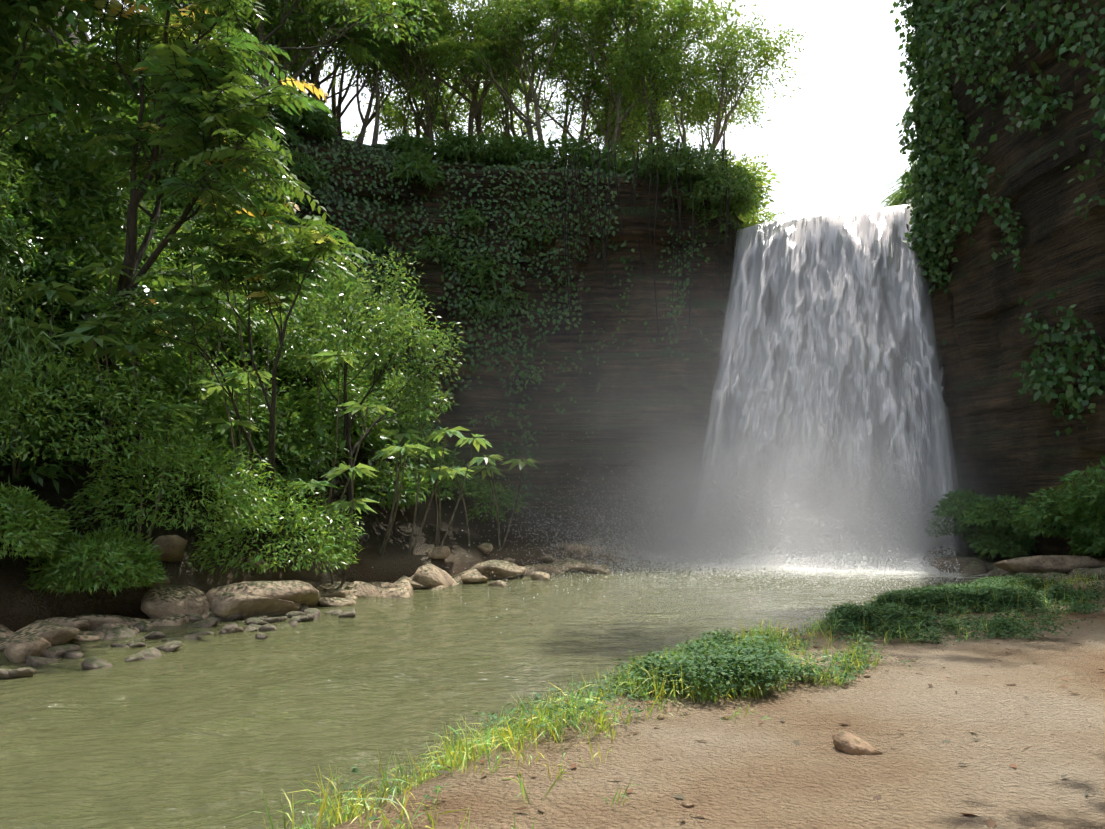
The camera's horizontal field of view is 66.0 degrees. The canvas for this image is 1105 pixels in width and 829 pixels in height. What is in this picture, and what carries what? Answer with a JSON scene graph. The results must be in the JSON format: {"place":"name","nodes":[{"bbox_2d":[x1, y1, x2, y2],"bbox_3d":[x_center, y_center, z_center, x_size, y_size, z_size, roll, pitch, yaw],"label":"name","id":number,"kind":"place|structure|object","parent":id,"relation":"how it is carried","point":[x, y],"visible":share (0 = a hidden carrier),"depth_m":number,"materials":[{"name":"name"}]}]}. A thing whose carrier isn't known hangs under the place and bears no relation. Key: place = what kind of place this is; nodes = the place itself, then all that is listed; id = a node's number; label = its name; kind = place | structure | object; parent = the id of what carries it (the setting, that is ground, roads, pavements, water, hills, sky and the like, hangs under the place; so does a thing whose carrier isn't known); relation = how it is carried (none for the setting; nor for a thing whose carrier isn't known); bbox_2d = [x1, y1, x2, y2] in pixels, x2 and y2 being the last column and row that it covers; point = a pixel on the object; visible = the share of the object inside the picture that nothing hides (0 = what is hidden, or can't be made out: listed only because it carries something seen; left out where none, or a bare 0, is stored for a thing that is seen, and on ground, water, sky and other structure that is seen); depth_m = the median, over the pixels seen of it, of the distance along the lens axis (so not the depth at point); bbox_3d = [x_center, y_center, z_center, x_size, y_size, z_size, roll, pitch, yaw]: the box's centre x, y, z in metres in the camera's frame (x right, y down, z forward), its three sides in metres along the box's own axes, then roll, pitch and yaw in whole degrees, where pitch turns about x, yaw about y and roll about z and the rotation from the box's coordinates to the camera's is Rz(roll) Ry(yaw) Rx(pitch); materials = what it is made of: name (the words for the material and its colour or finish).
{"place":"outdoors","nodes":[
{"label":"outdoors","id":0,"kind":"place"},
{"bbox_2d":[0,553,991,828],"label":"river water","id":1,"kind":"structure","parent":0,"point":[216,729],"depth_m":9.31,"materials":[{"name":"green liquid"}]},
{"bbox_2d":[372,434,963,636],"bbox_3d":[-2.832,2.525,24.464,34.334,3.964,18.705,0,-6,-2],"label":"waterfall spray","id":2,"kind":"object","parent":1,"relation":"on","point":[913,564],"depth_m":26.05,"materials":[{"name":"white liquid"}]},
{"bbox_2d":[0,6,1104,828],"bbox_3d":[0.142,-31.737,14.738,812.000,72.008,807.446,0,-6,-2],"label":"ground","id":3,"kind":"structure","parent":0,"point":[742,772],"depth_m":6.25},
{"bbox_2d":[0,0,139,484],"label":"tree","id":4,"kind":"object","parent":3,"relation":"on","point":[34,63],"depth_m":15.47,"materials":[{"name":"green plant"}]},
{"bbox_2d":[0,604,354,678],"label":"gravel bar stones","id":5,"kind":"object","parent":3,"relation":"on","point":[304,613],"visible":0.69,"depth_m":12.54,"materials":[{"name":"beige stone"}]},
{"bbox_2d":[51,0,332,444],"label":"tree","id":6,"kind":"object","parent":3,"relation":"on","point":[159,57],"depth_m":16.04,"materials":[{"name":"green plant"}]},
{"bbox_2d":[71,148,373,547],"bbox_3d":[-6.464,-1.065,16.608,5.859,7.873,3.924,0,-6,-2],"label":"pinnate tree","id":7,"kind":"object","parent":3,"relation":"on","point":[274,265],"depth_m":16.55,"materials":[{"name":"green plant"}]},
{"bbox_2d":[3,0,442,116],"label":"slope trees","id":8,"kind":"object","parent":3,"relation":"on","point":[149,8],"depth_m":24.14,"materials":[{"name":"green plant"}]},
{"bbox_2d":[0,19,528,596],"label":"shrubs","id":9,"kind":"object","parent":3,"relation":"on","point":[70,195],"visible":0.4,"depth_m":17.39,"materials":[{"name":"green plant"}]},
{"bbox_2d":[0,155,539,584],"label":"undergrowth plants","id":10,"kind":"object","parent":3,"relation":"on","point":[105,340],"depth_m":18.13,"materials":[{"name":"green plant"}]},
{"bbox_2d":[0,535,650,663],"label":"bank boulders","id":11,"kind":"object","parent":3,"relation":"on","point":[167,604],"visible":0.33,"depth_m":14.84,"materials":[{"name":"beige stone"}]},
{"bbox_2d":[251,227,466,523],"bbox_3d":[-4.666,-0.701,21.569,4.672,7.493,5.520,-5,-7,39],"label":"small tree","id":12,"kind":"object","parent":3,"relation":"on","point":[390,320],"depth_m":21.91,"materials":[{"name":"green plant"}]},
{"bbox_2d":[204,542,617,607],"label":"bank boulders","id":13,"kind":"object","parent":3,"relation":"on","point":[426,576],"visible":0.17,"depth_m":15.62,"materials":[{"name":"beige stone"}]},
{"bbox_2d":[106,0,806,226],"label":"trees","id":14,"kind":"object","parent":3,"relation":"on","point":[488,24],"depth_m":36.21,"materials":[{"name":"green plant"}]},
{"bbox_2d":[33,0,1104,559],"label":"cliff wall","id":15,"kind":"structure","parent":3,"relation":"on","point":[1061,246],"depth_m":32.48,"materials":[{"name":"grey stone"}]},
{"bbox_2d":[40,36,727,508],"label":"cliff vines","id":16,"kind":"object","parent":15,"relation":"attached to","point":[482,246],"visible":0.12,"depth_m":33.27,"materials":[{"name":"green plant"}]},
{"bbox_2d":[112,42,918,428],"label":"cliff edge fringe leaves","id":17,"kind":"object","parent":15,"relation":"attached to","point":[712,176],"visible":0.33,"depth_m":33.47,"materials":[{"name":"green plant"}]},
{"bbox_2d":[562,134,730,339],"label":"hanging vines","id":18,"kind":"object","parent":15,"relation":"hanging from","point":[680,225],"visible":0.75,"depth_m":33.09,"materials":[{"name":"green plant"}]},
{"bbox_2d":[889,0,1104,435],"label":"cliff vines","id":19,"kind":"object","parent":15,"relation":"attached to","point":[929,165],"visible":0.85,"depth_m":24.86,"materials":[{"name":"green plant"}]},
{"bbox_2d":[657,715,664,719],"bbox_3d":[0.832,2.346,6.571,0.066,0.050,0.090,-2,-6,19],"label":"pebble","id":20,"kind":"object","parent":3,"relation":"on","point":[660,717],"visible":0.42,"depth_m":6.54,"materials":[{"name":"beige stone"}]},
{"bbox_2d":[234,569,1104,828],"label":"bank grass","id":21,"kind":"structure","parent":3,"relation":"on","point":[459,754],"depth_m":6.32,"materials":[{"name":"green plant"}]},
{"bbox_2d":[292,572,1104,828],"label":"bank herbs","id":22,"kind":"object","parent":3,"relation":"on","point":[934,594],"visible":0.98,"depth_m":10.02,"materials":[{"name":"green plant"}]},
{"bbox_2d":[380,608,1104,828],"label":"fallen leaves","id":23,"kind":"object","parent":3,"relation":"on","point":[990,822],"visible":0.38,"depth_m":5.33,"materials":[{"name":"brown plant"}]},
{"bbox_2d":[419,600,1104,828],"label":"sand pebbles","id":24,"kind":"object","parent":3,"relation":"on","point":[685,805],"visible":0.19,"depth_m":6.76,"materials":[{"name":"brown stone"}]},
{"bbox_2d":[832,731,882,754],"bbox_3d":[2.008,2.185,5.636,0.210,0.136,0.304,3,-6,-25],"label":"sand rock","id":25,"kind":"object","parent":3,"relation":"on","point":[846,742],"visible":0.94,"depth_m":5.60,"materials":[{"name":"beige stone"}]},
{"bbox_2d":[920,546,1104,584],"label":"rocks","id":26,"kind":"object","parent":3,"relation":"on","point":[975,566],"depth_m":23.49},
{"bbox_2d":[993,555,1104,572],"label":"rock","id":27,"kind":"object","parent":26,"relation":"on","point":[1048,563],"depth_m":19.93,"materials":[{"name":"brown stone"}]},
{"bbox_2d":[925,454,1104,559],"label":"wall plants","id":28,"kind":"object","parent":3,"relation":"on","point":[1083,505],"depth_m":22.83,"materials":[{"name":"green plant"}]},
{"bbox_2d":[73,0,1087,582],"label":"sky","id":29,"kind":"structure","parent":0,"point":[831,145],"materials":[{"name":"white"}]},
{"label":"waterfall mist","id":30,"kind":"object","parent":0,"visible":0},
{"bbox_2d":[687,204,970,557],"bbox_3d":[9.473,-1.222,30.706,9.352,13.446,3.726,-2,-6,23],"label":"waterfall","id":31,"kind":"structure","parent":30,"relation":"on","point":[866,239],"depth_m":29.94,"materials":[{"name":"white liquid"}]},
{"bbox_2d":[765,207,957,535],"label":"water droplets","id":32,"kind":"object","parent":30,"relation":"on","point":[891,299],"depth_m":29.71}
]}

